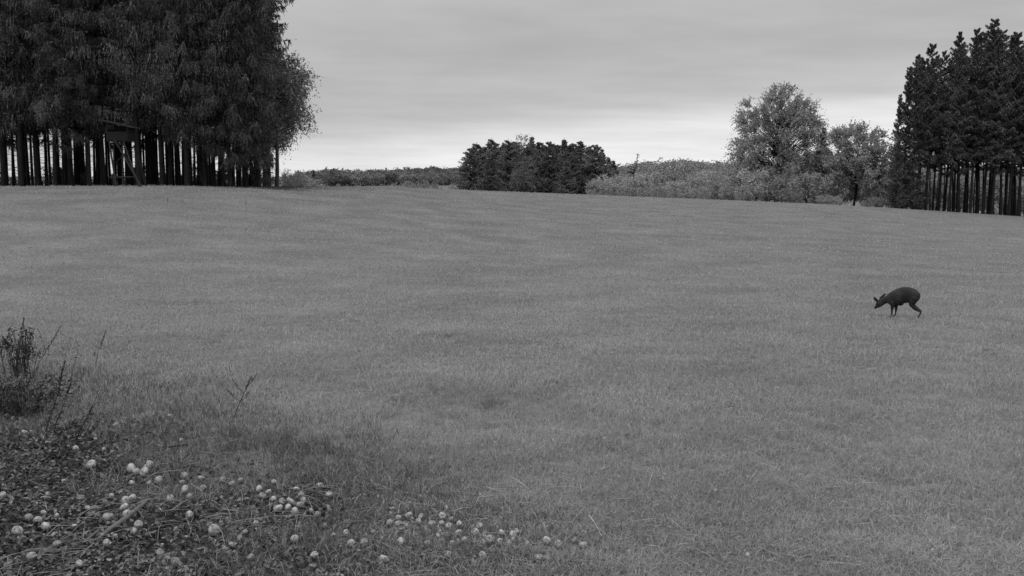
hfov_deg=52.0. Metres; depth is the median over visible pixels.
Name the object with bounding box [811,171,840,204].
bush
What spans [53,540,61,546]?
apple
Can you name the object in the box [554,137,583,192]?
young spruce
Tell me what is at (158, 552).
apple
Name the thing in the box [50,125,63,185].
spruce
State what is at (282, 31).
spruce
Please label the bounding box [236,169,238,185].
spruce
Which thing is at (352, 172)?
tree
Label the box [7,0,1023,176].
sky
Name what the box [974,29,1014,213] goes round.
spruce
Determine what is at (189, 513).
apple
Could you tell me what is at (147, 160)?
spruce
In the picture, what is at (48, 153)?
spruce
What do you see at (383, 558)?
apple
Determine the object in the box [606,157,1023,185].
distant woods
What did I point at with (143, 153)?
spruce
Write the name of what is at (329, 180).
tree
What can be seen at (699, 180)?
bush
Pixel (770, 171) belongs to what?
bush
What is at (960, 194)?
bush
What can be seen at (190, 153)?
spruce
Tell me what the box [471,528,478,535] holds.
apple
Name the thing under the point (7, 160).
spruce
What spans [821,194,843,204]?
pale shrub
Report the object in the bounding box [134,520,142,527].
apple
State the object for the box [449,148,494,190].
young spruce
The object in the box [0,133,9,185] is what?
spruce
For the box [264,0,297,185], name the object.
spruce
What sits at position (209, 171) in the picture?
spruce
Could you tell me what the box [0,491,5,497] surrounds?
apple
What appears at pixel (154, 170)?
spruce
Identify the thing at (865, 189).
bush
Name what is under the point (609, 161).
young spruce
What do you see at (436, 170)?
distant woods
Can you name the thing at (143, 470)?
apple
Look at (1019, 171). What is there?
spruce
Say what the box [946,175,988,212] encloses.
bush
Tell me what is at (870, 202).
pale shrub
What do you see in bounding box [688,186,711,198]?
bush
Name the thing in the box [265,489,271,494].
apple
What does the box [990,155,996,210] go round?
spruce
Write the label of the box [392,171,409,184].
tree
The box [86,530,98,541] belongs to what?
stick
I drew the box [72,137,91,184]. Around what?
spruce
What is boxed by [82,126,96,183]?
spruce
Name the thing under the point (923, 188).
bush
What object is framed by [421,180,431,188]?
shrub
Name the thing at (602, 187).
bush
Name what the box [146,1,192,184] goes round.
spruce
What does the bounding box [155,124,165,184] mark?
spruce
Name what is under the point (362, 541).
apple
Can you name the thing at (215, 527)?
apple
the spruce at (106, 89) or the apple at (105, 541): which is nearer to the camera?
the apple at (105, 541)
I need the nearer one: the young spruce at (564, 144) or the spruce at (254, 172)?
the spruce at (254, 172)
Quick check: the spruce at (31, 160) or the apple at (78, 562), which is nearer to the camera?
the apple at (78, 562)
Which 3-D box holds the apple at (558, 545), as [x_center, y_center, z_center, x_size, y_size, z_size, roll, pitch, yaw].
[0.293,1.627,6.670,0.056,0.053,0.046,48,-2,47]
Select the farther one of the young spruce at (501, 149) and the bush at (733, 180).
the young spruce at (501, 149)
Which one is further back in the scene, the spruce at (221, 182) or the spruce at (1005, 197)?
the spruce at (1005, 197)
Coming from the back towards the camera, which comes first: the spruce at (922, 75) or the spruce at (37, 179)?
the spruce at (922, 75)
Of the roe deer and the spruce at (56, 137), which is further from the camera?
the spruce at (56, 137)
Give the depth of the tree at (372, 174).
434.67 m
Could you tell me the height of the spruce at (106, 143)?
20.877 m
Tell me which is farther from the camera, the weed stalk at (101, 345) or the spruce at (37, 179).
the spruce at (37, 179)
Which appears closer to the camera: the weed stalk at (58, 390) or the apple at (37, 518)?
the apple at (37, 518)
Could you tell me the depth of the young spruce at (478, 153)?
197.99 m
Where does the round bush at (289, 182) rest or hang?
on the ground at (304, 210)
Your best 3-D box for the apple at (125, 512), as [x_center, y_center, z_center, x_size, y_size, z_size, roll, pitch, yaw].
[-2.610,1.542,7.125,0.068,0.080,0.080,-9,29,12]
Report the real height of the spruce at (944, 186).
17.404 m
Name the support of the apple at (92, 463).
on the ground at (304, 210)
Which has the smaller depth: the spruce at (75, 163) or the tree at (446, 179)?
the spruce at (75, 163)
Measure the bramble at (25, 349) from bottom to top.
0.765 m
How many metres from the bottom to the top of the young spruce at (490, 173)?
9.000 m
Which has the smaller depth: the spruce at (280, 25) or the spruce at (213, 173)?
the spruce at (213, 173)
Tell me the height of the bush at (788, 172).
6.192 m
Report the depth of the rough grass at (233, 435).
8.19 m
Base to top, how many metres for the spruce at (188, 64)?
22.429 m
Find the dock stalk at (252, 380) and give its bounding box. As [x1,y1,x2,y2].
[226,375,255,414]
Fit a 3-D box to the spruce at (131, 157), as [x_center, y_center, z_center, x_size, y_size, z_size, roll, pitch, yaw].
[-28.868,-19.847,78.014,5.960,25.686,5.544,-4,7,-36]
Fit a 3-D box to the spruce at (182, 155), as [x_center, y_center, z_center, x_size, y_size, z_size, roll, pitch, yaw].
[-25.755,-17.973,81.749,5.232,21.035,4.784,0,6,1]
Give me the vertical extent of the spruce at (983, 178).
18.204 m
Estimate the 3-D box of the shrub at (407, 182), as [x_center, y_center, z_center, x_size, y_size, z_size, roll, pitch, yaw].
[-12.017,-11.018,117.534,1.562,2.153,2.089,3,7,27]
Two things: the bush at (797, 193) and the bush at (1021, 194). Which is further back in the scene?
the bush at (1021, 194)
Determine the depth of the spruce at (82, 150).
88.63 m
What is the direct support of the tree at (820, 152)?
on the ground at (304, 210)
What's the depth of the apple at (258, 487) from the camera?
7.82 m
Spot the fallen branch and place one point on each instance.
(126, 517)
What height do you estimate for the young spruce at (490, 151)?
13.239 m
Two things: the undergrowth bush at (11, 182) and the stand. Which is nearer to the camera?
the stand
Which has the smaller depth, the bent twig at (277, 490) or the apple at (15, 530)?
the apple at (15, 530)
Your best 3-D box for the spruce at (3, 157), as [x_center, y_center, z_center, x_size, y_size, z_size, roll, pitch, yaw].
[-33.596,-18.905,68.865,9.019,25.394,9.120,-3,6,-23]
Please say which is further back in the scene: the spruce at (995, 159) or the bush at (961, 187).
the bush at (961, 187)
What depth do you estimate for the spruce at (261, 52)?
78.61 m
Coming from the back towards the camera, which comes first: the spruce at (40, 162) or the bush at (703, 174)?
the bush at (703, 174)
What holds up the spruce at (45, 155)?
on the ground at (304, 210)
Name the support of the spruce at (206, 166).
on the ground at (304, 210)
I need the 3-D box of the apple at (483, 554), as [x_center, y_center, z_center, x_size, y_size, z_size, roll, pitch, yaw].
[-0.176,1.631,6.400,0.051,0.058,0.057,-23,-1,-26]
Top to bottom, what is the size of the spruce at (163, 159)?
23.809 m
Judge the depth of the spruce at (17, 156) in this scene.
85.90 m
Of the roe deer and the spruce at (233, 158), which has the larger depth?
the spruce at (233, 158)
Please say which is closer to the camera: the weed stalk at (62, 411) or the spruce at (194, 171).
the weed stalk at (62, 411)
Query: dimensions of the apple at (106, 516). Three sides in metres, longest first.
0.076 x 0.074 x 0.072 m
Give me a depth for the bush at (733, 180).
141.25 m
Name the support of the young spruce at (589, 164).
on the ground at (304, 210)
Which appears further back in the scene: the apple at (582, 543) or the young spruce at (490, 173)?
the young spruce at (490, 173)
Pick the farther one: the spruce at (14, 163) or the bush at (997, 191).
the bush at (997, 191)
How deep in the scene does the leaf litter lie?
7.22 m
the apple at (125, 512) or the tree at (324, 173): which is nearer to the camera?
the apple at (125, 512)
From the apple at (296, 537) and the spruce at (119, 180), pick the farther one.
the spruce at (119, 180)
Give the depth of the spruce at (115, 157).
81.81 m
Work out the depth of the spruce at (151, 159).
82.55 m
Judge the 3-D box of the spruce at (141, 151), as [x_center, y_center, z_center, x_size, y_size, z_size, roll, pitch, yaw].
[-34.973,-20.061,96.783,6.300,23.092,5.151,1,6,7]
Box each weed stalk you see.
[34,325,61,372]
[40,361,67,433]
[48,381,72,430]
[72,405,96,439]
[95,330,106,367]
[105,427,114,448]
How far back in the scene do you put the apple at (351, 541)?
6.61 m
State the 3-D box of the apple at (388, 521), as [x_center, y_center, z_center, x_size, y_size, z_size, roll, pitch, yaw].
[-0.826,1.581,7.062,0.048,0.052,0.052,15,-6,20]
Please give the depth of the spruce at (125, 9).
68.89 m
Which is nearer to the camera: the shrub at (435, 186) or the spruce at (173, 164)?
the spruce at (173, 164)
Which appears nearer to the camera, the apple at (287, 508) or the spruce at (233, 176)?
the apple at (287, 508)
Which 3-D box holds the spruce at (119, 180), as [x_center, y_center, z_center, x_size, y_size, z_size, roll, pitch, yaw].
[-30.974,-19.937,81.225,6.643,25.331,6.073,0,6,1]
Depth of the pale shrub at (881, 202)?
130.25 m
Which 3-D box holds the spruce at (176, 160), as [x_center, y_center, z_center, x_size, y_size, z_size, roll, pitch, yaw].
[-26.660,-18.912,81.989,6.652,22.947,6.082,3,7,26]
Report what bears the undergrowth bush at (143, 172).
on the ground at (304, 210)
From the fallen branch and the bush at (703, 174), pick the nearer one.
the fallen branch
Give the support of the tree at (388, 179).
on the ground at (304, 210)
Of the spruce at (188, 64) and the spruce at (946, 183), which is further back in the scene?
the spruce at (946, 183)
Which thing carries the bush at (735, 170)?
on the ground at (304, 210)
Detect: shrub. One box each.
[399,181,410,187]
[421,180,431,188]
[432,182,441,188]
[447,184,458,189]
[813,195,831,203]
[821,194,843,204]
[857,196,882,206]
[873,197,890,206]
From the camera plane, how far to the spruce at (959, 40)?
128.87 m
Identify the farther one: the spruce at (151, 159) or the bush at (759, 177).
the bush at (759, 177)
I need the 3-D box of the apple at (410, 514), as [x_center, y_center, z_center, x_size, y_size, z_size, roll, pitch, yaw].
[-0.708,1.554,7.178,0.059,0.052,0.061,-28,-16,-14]
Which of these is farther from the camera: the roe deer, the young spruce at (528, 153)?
the young spruce at (528, 153)
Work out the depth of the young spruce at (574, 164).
194.64 m
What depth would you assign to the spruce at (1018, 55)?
128.79 m
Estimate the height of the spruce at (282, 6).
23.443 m
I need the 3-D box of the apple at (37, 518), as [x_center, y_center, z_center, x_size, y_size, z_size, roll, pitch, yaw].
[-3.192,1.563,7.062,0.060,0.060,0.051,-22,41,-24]
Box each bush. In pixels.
[0,176,17,186]
[41,165,61,185]
[73,169,94,185]
[124,162,158,185]
[181,161,216,185]
[216,172,226,185]
[242,168,274,185]
[255,174,274,185]
[273,169,308,185]
[289,172,322,186]
[585,177,615,195]
[592,174,622,195]
[608,171,637,195]
[617,177,649,196]
[619,186,639,196]
[629,171,661,196]
[642,169,688,194]
[642,173,664,196]
[649,185,674,197]
[657,181,692,198]
[670,169,696,197]
[676,175,711,198]
[687,169,720,198]
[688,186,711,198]
[695,171,720,199]
[704,179,730,199]
[714,166,745,199]
[721,173,762,200]
[732,167,778,200]
[732,183,763,200]
[757,165,784,201]
[764,175,799,202]
[777,162,809,202]
[778,186,806,202]
[786,171,833,203]
[802,174,835,203]
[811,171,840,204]
[823,172,860,204]
[845,180,884,206]
[861,178,891,206]
[909,169,942,209]
[920,174,962,211]
[940,171,970,211]
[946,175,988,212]
[962,172,998,213]
[973,176,1023,214]
[1002,174,1023,213]
[1003,181,1023,212]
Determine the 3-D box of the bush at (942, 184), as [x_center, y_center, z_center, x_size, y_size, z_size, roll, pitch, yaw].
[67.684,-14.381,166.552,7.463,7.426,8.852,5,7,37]
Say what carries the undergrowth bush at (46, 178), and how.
on the ground at (304, 210)
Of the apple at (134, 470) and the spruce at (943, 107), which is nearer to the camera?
the apple at (134, 470)
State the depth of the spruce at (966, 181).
136.31 m
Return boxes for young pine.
[499,134,534,190]
[508,156,541,192]
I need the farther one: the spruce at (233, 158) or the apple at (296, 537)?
the spruce at (233, 158)
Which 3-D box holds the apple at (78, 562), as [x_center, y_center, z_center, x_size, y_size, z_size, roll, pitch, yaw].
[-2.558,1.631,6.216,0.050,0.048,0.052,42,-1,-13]
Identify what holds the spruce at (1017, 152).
on the ground at (304, 210)
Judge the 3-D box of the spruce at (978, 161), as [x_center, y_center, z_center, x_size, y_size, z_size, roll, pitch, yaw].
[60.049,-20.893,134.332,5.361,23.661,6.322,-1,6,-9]
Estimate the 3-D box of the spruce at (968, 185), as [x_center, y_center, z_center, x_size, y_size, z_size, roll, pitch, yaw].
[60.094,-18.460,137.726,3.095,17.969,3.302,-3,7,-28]
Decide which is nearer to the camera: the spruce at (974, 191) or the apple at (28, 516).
the apple at (28, 516)
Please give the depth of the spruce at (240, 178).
85.75 m
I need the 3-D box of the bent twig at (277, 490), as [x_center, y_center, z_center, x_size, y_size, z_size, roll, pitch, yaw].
[-1.665,1.465,7.642,0.167,0.058,0.601,-4,7,-35]
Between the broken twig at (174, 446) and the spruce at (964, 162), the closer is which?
the broken twig at (174, 446)
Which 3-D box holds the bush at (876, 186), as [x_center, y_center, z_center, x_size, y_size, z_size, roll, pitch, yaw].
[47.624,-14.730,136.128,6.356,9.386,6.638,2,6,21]
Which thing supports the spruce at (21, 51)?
on the ground at (304, 210)
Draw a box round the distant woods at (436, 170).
[298,166,467,178]
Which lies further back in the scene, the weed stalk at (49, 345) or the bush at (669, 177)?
the bush at (669, 177)
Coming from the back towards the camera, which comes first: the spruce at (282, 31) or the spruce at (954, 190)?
the spruce at (954, 190)
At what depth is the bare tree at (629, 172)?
163.93 m
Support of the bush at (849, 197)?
on the ground at (304, 210)
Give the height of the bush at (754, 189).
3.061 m
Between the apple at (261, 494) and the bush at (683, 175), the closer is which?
the apple at (261, 494)
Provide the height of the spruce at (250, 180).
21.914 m
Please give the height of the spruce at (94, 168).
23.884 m
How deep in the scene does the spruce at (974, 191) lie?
147.66 m
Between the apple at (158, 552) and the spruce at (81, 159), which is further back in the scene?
the spruce at (81, 159)
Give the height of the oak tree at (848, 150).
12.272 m
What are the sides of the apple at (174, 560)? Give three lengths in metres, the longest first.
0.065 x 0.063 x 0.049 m
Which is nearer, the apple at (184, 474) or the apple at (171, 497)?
the apple at (171, 497)
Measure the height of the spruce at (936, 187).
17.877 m
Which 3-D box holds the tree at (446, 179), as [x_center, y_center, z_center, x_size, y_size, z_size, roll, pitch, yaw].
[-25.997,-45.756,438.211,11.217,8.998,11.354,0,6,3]
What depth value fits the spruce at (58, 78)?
67.86 m
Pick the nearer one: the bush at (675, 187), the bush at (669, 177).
the bush at (675, 187)
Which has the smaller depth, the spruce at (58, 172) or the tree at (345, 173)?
the spruce at (58, 172)
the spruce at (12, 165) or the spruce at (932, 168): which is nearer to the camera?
the spruce at (12, 165)
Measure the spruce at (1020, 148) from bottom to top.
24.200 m
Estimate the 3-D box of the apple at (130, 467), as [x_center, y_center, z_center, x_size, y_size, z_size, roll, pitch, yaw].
[-3.016,1.436,8.338,0.081,0.094,0.092,-32,-4,-19]
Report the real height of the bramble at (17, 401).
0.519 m
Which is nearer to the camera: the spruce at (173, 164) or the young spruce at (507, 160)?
the spruce at (173, 164)
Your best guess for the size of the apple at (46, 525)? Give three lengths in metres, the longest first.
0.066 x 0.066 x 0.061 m
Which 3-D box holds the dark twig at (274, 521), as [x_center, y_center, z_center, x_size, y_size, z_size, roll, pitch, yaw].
[-1.614,1.552,7.077,0.027,0.088,0.524,-3,7,-28]
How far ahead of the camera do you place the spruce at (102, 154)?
70.68 m
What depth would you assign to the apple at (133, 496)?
7.59 m
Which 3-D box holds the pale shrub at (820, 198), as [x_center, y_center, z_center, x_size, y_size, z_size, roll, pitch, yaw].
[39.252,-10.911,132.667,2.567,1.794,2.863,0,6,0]
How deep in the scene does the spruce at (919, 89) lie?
129.12 m
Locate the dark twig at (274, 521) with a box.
[263,501,284,533]
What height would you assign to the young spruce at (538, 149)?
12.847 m
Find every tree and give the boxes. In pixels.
[242,49,322,185]
[307,172,326,185]
[314,167,332,184]
[322,168,347,185]
[331,168,351,185]
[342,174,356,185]
[348,169,359,184]
[349,168,372,185]
[364,169,377,184]
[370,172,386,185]
[378,168,396,185]
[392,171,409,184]
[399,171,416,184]
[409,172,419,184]
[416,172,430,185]
[420,169,443,185]
[439,168,458,184]
[622,154,639,187]
[717,81,840,202]
[814,119,888,205]
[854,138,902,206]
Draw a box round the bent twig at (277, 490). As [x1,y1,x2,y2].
[260,479,291,503]
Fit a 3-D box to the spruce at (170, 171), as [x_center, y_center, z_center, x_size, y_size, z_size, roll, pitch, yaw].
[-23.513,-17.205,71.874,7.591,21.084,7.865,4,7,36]
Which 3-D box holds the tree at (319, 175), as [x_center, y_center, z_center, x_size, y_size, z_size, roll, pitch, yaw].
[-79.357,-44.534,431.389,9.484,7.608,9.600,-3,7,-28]
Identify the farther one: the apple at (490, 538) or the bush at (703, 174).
the bush at (703, 174)
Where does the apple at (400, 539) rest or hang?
on the ground at (304, 210)
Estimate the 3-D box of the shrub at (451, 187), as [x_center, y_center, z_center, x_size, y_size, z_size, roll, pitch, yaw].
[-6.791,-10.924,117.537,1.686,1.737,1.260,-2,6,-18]
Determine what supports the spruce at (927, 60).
on the ground at (304, 210)
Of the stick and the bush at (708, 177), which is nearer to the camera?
the stick
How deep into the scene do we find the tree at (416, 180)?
445.17 m
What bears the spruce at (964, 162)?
on the ground at (304, 210)
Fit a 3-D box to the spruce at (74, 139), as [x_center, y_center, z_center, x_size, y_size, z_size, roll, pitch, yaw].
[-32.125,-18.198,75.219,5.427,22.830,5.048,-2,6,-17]
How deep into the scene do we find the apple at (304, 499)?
7.48 m
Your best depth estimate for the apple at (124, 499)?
7.47 m
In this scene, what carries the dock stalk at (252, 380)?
on the ground at (304, 210)
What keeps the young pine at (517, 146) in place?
on the ground at (304, 210)
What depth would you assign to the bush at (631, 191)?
141.13 m
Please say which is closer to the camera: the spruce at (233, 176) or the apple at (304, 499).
the apple at (304, 499)
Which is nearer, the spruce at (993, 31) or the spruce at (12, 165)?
the spruce at (12, 165)
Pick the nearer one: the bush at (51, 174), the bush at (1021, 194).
the bush at (51, 174)
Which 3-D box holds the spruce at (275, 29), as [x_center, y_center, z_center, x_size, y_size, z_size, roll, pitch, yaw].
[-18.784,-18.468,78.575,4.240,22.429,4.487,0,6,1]
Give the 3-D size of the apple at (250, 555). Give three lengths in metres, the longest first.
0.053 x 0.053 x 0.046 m
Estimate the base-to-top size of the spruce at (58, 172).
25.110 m
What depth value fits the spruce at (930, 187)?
150.07 m
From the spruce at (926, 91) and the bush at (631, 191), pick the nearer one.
the spruce at (926, 91)
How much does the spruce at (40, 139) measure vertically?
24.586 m
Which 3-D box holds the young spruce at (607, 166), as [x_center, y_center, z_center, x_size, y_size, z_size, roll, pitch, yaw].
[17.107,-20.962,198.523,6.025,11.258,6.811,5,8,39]
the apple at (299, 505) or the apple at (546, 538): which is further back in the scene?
the apple at (299, 505)
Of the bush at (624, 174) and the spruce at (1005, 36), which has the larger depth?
the bush at (624, 174)
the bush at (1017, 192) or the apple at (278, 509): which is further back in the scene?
the bush at (1017, 192)
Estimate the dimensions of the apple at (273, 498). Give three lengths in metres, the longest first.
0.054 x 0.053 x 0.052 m
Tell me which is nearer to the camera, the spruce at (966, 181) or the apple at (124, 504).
the apple at (124, 504)
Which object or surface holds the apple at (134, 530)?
on the ground at (304, 210)
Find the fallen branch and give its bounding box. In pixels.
[98,500,146,538]
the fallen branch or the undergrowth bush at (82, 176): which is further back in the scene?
the undergrowth bush at (82, 176)
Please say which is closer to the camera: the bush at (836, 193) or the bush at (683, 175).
the bush at (836, 193)
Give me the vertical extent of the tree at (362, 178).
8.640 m
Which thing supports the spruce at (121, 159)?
on the ground at (304, 210)
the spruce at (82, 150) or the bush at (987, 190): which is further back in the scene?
the bush at (987, 190)
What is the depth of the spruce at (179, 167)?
84.28 m
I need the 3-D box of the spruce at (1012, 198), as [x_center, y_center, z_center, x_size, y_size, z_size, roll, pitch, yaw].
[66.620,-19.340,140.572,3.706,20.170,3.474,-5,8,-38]
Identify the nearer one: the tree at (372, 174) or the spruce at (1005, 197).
the spruce at (1005, 197)
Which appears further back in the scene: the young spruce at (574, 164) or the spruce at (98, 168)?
the young spruce at (574, 164)
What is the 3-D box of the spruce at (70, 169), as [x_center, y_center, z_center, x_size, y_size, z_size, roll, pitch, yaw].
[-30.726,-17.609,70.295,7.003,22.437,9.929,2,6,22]
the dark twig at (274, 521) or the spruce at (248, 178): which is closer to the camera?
the dark twig at (274, 521)
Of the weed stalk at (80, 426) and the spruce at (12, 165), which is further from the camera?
the spruce at (12, 165)
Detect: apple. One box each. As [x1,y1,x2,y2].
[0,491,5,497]
[11,526,22,535]
[24,513,32,521]
[26,552,36,561]
[33,516,42,523]
[41,522,50,530]
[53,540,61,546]
[76,560,82,567]
[86,460,95,468]
[102,512,113,520]
[103,539,109,546]
[120,503,127,509]
[121,496,130,504]
[122,509,132,520]
[126,463,136,473]
[129,494,136,500]
[130,527,136,534]
[132,468,139,474]
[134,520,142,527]
[139,467,148,476]
[154,476,162,483]
[156,549,164,555]
[166,494,174,501]
[171,557,179,566]
[180,472,186,479]
[181,485,188,494]
[186,510,193,519]
[208,524,219,535]
[246,554,254,561]
[256,485,261,492]
[258,492,266,499]
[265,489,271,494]
[270,496,276,501]
[273,504,282,511]
[284,504,290,511]
[286,497,294,505]
[290,535,298,542]
[291,507,298,515]
[296,502,303,508]
[300,497,306,504]
[310,551,318,558]
[347,539,354,547]
[360,538,367,545]
[379,555,387,562]
[386,519,392,526]
[397,537,405,545]
[404,512,412,518]
[415,518,422,524]
[438,512,445,519]
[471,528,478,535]
[476,522,482,528]
[479,551,486,559]
[485,534,494,543]
[543,536,550,543]
[554,540,561,547]
[578,541,587,548]
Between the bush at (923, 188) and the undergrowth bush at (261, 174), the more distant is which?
the bush at (923, 188)
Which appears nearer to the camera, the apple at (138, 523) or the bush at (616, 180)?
the apple at (138, 523)
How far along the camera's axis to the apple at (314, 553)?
6.36 m
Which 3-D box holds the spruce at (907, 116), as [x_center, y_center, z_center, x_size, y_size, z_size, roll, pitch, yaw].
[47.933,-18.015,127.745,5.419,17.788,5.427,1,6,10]
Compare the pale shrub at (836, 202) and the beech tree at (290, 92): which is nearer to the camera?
the beech tree at (290, 92)
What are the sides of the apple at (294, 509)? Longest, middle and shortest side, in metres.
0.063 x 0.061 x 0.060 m
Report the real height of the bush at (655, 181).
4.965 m
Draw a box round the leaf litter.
[0,397,646,575]
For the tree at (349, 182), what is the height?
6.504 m
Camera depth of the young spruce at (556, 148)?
203.59 m
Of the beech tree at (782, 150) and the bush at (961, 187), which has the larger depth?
the bush at (961, 187)
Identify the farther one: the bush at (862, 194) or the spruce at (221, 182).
the bush at (862, 194)
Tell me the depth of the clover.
7.25 m
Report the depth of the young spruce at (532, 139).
202.83 m
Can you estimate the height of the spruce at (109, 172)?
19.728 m
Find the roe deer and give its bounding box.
[873,287,921,317]
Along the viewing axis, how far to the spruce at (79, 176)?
82.72 m
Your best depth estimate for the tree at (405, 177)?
420.31 m
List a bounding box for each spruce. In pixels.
[0,0,82,185]
[0,0,99,185]
[0,0,112,185]
[0,1,34,140]
[0,1,72,185]
[0,7,22,186]
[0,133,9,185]
[1,0,130,185]
[5,43,42,185]
[6,114,29,185]
[6,132,15,186]
[7,116,29,177]
[7,130,17,185]
[16,116,48,184]
[21,112,49,170]
[23,114,46,185]
[26,0,139,185]
[27,16,81,184]
[32,125,52,185]
[40,107,72,184]
[40,126,50,176]
[43,129,60,185]
[45,99,84,185]
[49,0,132,185]
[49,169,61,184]
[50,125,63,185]
[51,110,77,185]
[58,116,92,185]
[62,60,81,174]
[67,0,194,185]
[71,58,91,185]
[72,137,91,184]
[76,0,148,185]
[77,120,95,185]
[77,120,103,185]
[79,0,130,181]
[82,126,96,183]
[88,2,141,185]
[90,102,112,185]
[99,59,123,180]
[100,0,199,184]
[102,108,112,185]
[103,133,112,185]
[109,0,206,185]
[111,117,131,185]
[116,0,171,185]
[117,0,144,185]
[119,91,143,185]
[123,0,230,185]
[124,23,165,184]
[132,121,154,183]
[134,135,144,181]
[140,104,156,184]
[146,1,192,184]
[152,0,244,185]
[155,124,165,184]
[157,131,165,184]
[157,141,181,185]
[161,121,180,185]
[166,1,246,185]
[172,2,200,172]
[176,86,187,185]
[177,98,181,185]
[180,126,200,185]
[187,0,263,185]
[187,1,216,185]
[189,135,192,184]
[190,146,201,185]
[191,0,208,185]
[212,0,293,185]
[218,0,256,185]
[219,90,234,185]
[222,0,293,186]
[230,24,280,172]
[235,20,271,185]
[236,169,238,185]
[242,166,253,185]
[249,48,275,185]
[252,30,271,185]
[254,0,287,185]
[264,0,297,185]
[267,0,294,171]
[271,1,285,52]
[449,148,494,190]
[453,143,489,190]
[471,157,508,190]
[476,139,506,190]
[489,140,519,191]
[497,146,510,186]
[513,146,546,192]
[516,142,553,192]
[527,135,538,188]
[532,141,576,193]
[546,145,561,191]
[549,145,590,193]
[552,161,581,193]
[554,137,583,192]
[569,144,617,194]
[571,141,586,193]
[580,146,602,193]
[597,149,611,177]
[606,157,613,185]
[610,161,618,194]
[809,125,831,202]
[879,66,927,208]
[881,94,909,208]
[890,54,934,209]
[907,57,932,191]
[910,43,950,209]
[914,65,935,209]
[923,57,939,202]
[925,54,952,210]
[925,153,933,210]
[926,50,958,210]
[932,154,939,210]
[935,52,956,210]
[937,48,975,211]
[937,57,954,209]
[939,31,977,211]
[940,45,980,211]
[941,167,946,210]
[948,122,972,192]
[953,36,983,212]
[955,81,969,211]
[958,28,997,212]
[962,158,976,212]
[965,32,996,213]
[970,18,1012,213]
[973,168,975,212]
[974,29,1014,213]
[974,164,982,212]
[976,34,1018,213]
[979,163,989,205]
[981,29,1020,214]
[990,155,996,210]
[992,31,1023,215]
[997,34,1021,214]
[1004,35,1023,215]
[1005,43,1023,215]
[1009,167,1016,215]
[1015,64,1023,162]
[1016,49,1023,215]
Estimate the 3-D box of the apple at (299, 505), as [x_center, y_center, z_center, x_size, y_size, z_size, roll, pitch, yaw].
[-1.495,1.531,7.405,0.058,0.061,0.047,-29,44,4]
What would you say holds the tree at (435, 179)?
on the ground at (304, 210)
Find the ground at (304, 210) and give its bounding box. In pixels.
[0,176,1023,575]
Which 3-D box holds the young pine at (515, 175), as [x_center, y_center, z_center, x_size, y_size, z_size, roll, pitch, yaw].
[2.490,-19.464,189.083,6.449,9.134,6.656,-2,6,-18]
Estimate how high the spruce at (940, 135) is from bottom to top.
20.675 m
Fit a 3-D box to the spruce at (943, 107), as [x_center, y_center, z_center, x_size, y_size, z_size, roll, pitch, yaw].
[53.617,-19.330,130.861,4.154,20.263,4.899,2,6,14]
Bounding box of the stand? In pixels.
[98,119,145,186]
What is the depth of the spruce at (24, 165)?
84.94 m
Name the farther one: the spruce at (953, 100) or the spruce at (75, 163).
the spruce at (953, 100)
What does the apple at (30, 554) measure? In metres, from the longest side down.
0.064 x 0.064 x 0.054 m
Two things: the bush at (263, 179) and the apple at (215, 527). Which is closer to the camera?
the apple at (215, 527)
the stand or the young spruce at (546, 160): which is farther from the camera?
the young spruce at (546, 160)
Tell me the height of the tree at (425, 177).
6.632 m
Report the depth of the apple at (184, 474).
8.19 m
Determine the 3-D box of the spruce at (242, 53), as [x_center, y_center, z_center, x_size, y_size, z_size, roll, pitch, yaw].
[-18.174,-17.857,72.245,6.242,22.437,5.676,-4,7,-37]
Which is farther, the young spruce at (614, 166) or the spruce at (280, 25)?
the young spruce at (614, 166)
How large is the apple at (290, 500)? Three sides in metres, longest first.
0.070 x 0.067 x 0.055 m
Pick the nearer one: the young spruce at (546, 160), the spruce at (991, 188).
the spruce at (991, 188)
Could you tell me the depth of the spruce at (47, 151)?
91.43 m
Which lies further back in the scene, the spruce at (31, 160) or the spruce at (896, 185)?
the spruce at (896, 185)
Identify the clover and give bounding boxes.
[0,288,1023,575]
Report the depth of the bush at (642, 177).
169.25 m
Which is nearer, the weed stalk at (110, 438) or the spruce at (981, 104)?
the weed stalk at (110, 438)
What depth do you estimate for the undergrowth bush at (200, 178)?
86.87 m
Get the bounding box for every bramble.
[0,325,49,381]
[0,374,82,420]
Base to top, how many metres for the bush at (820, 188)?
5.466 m
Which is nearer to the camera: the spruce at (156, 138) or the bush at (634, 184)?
the spruce at (156, 138)
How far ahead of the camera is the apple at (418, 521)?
7.07 m
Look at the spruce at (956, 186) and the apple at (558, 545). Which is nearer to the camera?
the apple at (558, 545)
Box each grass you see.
[0,322,745,575]
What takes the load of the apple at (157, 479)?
on the ground at (304, 210)
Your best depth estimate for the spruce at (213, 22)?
70.17 m
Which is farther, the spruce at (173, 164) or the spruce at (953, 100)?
the spruce at (953, 100)
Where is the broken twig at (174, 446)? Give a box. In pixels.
[162,444,186,447]
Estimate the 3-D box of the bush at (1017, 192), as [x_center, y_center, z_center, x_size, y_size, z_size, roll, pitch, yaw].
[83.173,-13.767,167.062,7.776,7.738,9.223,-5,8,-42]
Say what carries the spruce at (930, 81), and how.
on the ground at (304, 210)
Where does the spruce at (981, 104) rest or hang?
on the ground at (304, 210)
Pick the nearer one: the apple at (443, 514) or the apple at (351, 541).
the apple at (351, 541)
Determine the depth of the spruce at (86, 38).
68.42 m
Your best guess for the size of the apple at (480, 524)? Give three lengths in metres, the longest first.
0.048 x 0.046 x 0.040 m
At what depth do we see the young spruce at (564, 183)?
188.68 m

